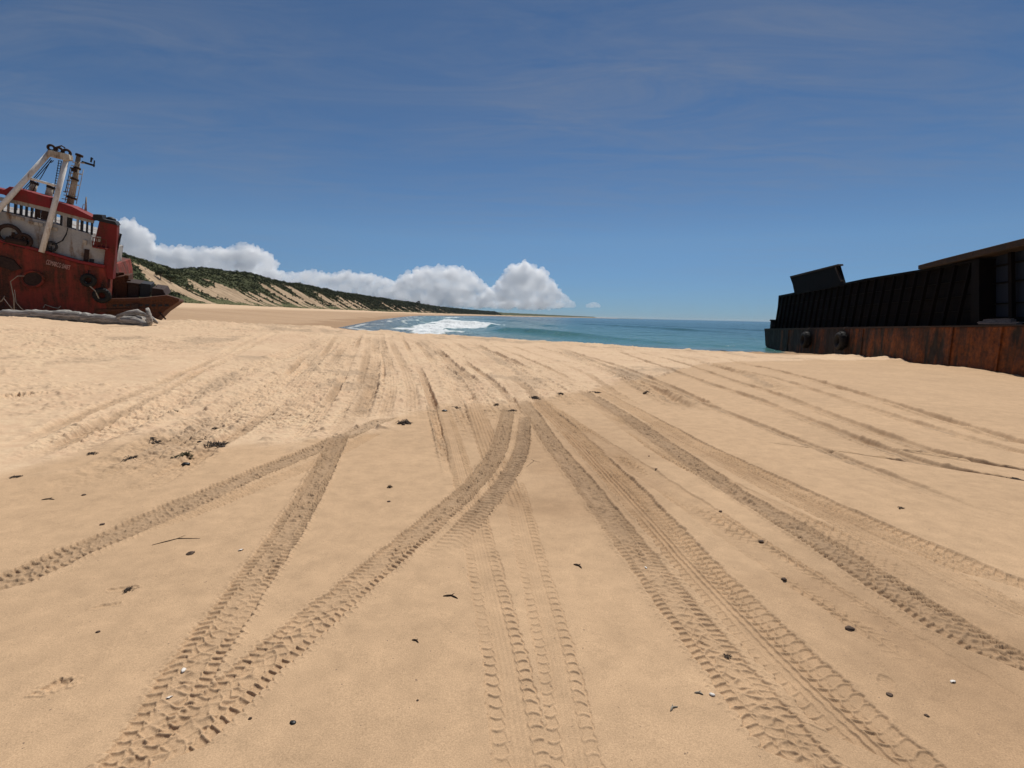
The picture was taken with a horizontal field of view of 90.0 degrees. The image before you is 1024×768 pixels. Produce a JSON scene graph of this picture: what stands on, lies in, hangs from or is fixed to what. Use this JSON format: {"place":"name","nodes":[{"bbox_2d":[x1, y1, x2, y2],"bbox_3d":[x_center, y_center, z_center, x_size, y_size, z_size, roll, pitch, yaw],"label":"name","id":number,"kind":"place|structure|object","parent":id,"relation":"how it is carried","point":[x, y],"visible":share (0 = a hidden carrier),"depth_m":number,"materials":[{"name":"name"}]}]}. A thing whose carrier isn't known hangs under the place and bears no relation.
{"place":"outdoors","nodes":[
{"label":"outdoors","id":0,"kind":"place"},
{"bbox_2d":[122,254,595,317],"bbox_3d":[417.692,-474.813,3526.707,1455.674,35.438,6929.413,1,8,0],"label":"dune hills","id":1,"kind":"structure","parent":0,"point":[233,294],"depth_m":375.44,"materials":[{"name":"beige sand"}]},
{"bbox_2d":[154,270,165,278],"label":"dune tree","id":2,"kind":"object","parent":1,"relation":"on","point":[157,272],"visible":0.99,"depth_m":261.97,"materials":[{"name":"green plant"}]},
{"bbox_2d":[162,274,176,281],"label":"dune tree","id":3,"kind":"object","parent":1,"relation":"on","point":[170,277],"visible":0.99,"depth_m":271.80,"materials":[{"name":"green plant"}]},
{"bbox_2d":[122,252,500,314],"bbox_3d":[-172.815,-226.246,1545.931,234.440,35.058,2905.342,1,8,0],"label":"dune scrub","id":4,"kind":"object","parent":1,"relation":"on","point":[332,294],"visible":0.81,"depth_m":494.52,"materials":[{"name":"green plant"}]},
{"bbox_2d":[0,303,1023,767],"bbox_3d":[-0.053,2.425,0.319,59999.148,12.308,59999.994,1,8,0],"label":"beach sand","id":5,"kind":"structure","parent":0,"point":[316,605],"depth_m":3.50,"materials":[{"name":"beige sand"}]},
{"bbox_2d":[0,308,158,325],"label":"driftwood log","id":6,"kind":"object","parent":5,"relation":"on","point":[135,317],"visible":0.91,"depth_m":23.65,"materials":[{"name":"grey wood"}]},
{"bbox_2d":[10,276,17,309],"bbox_3d":[-24.294,-4.316,25.220,0.717,2.013,0.054,1,8,0],"label":"dead branch","id":7,"kind":"object","parent":6,"relation":"attached to","point":[13,294],"visible":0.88,"depth_m":25.21,"materials":[{"name":"grey wood"}]},
{"bbox_2d":[0,144,183,319],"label":"tugboat","id":8,"kind":"object","parent":5,"relation":"on","point":[48,256],"visible":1,"depth_m":31.45,"materials":[{"name":"red paint"}]},
{"bbox_2d":[79,270,96,286],"bbox_3d":[-26.330,-6.557,31.837,0.853,1.073,0.428,-2,8,-25],"label":"fender tyre","id":9,"kind":"object","parent":8,"relation":"hanging from","point":[92,277],"visible":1,"depth_m":31.71,"materials":[{"name":"black rubber"}]},
{"bbox_2d":[92,284,111,302],"bbox_3d":[-25.791,-5.692,32.200,0.974,1.223,0.451,-2,8,-25],"label":"fender tyre","id":10,"kind":"object","parent":8,"relation":"hanging from","point":[107,297],"visible":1,"depth_m":32.09,"materials":[{"name":"black rubber"}]},
{"bbox_2d":[121,455,136,461],"bbox_3d":[-4.055,0.793,5.418,0.157,0.055,0.186,1,8,0],"label":"seaweed clump","id":11,"kind":"object","parent":5,"relation":"on","point":[131,457],"visible":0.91,"depth_m":5.42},
{"bbox_2d":[122,586,139,593],"bbox_3d":[-2.175,1.170,2.905,0.084,0.027,0.083,1,8,0],"label":"seaweed clump","id":12,"kind":"object","parent":5,"relation":"on","point":[127,589],"visible":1,"depth_m":2.91,"materials":[{"name":"brown plant"}]},
{"bbox_2d":[148,437,162,443],"bbox_3d":[-4.239,0.695,6.137,0.242,0.102,0.179,1,8,0],"label":"seaweed clump","id":13,"kind":"object","parent":5,"relation":"on","point":[156,441],"visible":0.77,"depth_m":6.13,"materials":[{"name":"brown plant"}]},
{"bbox_2d":[153,535,199,544],"bbox_3d":[-2.334,1.081,3.572,0.282,0.008,0.092,-2,8,-24],"label":"twig","id":14,"kind":"object","parent":5,"relation":"on","point":[178,538],"visible":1,"depth_m":3.58,"materials":[{"name":"wood"}]},
{"bbox_2d":[171,451,193,458],"bbox_3d":[-3.547,0.777,5.533,0.149,0.083,0.223,8,10,42],"label":"seaweed clump","id":15,"kind":"object","parent":5,"relation":"on","point":[183,454],"visible":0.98,"depth_m":5.54,"materials":[{"name":"brown plant"}]},
{"bbox_2d":[197,436,228,448],"bbox_3d":[-3.558,0.686,6.048,0.419,0.146,0.323,1,8,0],"label":"seaweed clump","id":16,"kind":"object","parent":5,"relation":"on","point":[218,444],"visible":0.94,"depth_m":6.01,"materials":[{"name":"brown plant"}]},
{"bbox_2d":[395,419,411,424],"bbox_3d":[-1.547,0.550,7.407,0.243,0.087,0.187,-4,9,-34],"label":"seaweed clump","id":17,"kind":"object","parent":5,"relation":"on","point":[403,422],"visible":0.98,"depth_m":7.40,"materials":[{"name":"brown plant"}]},
{"bbox_2d":[845,625,854,631],"bbox_3d":[1.789,1.296,2.710,0.052,0.024,0.042,1,8,0],"label":"beach stone","id":18,"kind":"object","parent":5,"relation":"on","point":[849,628],"visible":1,"depth_m":2.70,"materials":[{"name":"grey stone"}]},
{"bbox_2d":[764,238,1023,376],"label":"barge","id":19,"kind":"object","parent":5,"relation":"on","point":[933,312],"visible":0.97,"depth_m":28.77,"materials":[{"name":"metal"}]},
{"bbox_2d":[800,329,810,347],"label":"fender tyre","id":20,"kind":"object","parent":19,"relation":"hanging from","point":[805,339],"visible":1,"depth_m":43.28,"materials":[{"name":"black rubber"}]},
{"bbox_2d":[833,328,846,350],"bbox_3d":[23.869,-3.292,37.179,0.527,1.721,1.380,3,8,10],"label":"fender tyre","id":21,"kind":"object","parent":19,"relation":"hanging from","point":[840,341],"visible":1,"depth_m":36.85,"materials":[{"name":"black rubber"}]},
{"bbox_2d":[978,323,1021,324],"bbox_3d":[21.776,-2.691,22.890,0.220,0.070,2.213,2,8,9],"label":"loose plank","id":22,"kind":"object","parent":19,"relation":"on","point":[1002,323],"visible":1,"depth_m":22.53,"materials":[{"name":"grey wood"}]},
{"bbox_2d":[977,322,1023,322],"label":"loose plank","id":23,"kind":"object","parent":22,"relation":"on","point":[1000,322],"visible":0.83,"depth_m":22.83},
{"bbox_2d":[978,321,1015,321],"bbox_3d":[22.110,-2.848,23.360,0.220,0.090,1.906,2,8,9],"label":"loose plank","id":24,"kind":"object","parent":23,"relation":"on","point":[996,321],"visible":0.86,"depth_m":23.20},
{"bbox_2d":[983,319,1015,320],"bbox_3d":[22.239,-2.904,23.388,0.220,0.100,1.641,2,8,8],"label":"loose plank","id":25,"kind":"object","parent":24,"relation":"on","point":[1002,320],"visible":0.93,"depth_m":22.93,"materials":[{"name":"grey wood"}]},
{"bbox_2d":[983,318,1013,319],"bbox_3d":[22.410,-2.986,23.643,0.220,0.110,1.617,2,8,8],"label":"loose plank","id":26,"kind":"object","parent":25,"relation":"on","point":[999,319],"visible":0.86,"depth_m":23.32,"materials":[{"name":"grey wood"}]},
{"bbox_2d":[0,0,1023,321],"label":"sky","id":27,"kind":"structure","parent":0,"point":[636,159],"materials":[{"name":"blue"}]},
{"bbox_2d":[339,316,786,352],"bbox_3d":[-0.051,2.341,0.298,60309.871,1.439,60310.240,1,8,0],"label":"sea water","id":28,"kind":"structure","parent":0,"point":[731,336],"depth_m":107.42,"materials":[{"name":"blue liquid"}]}
]}

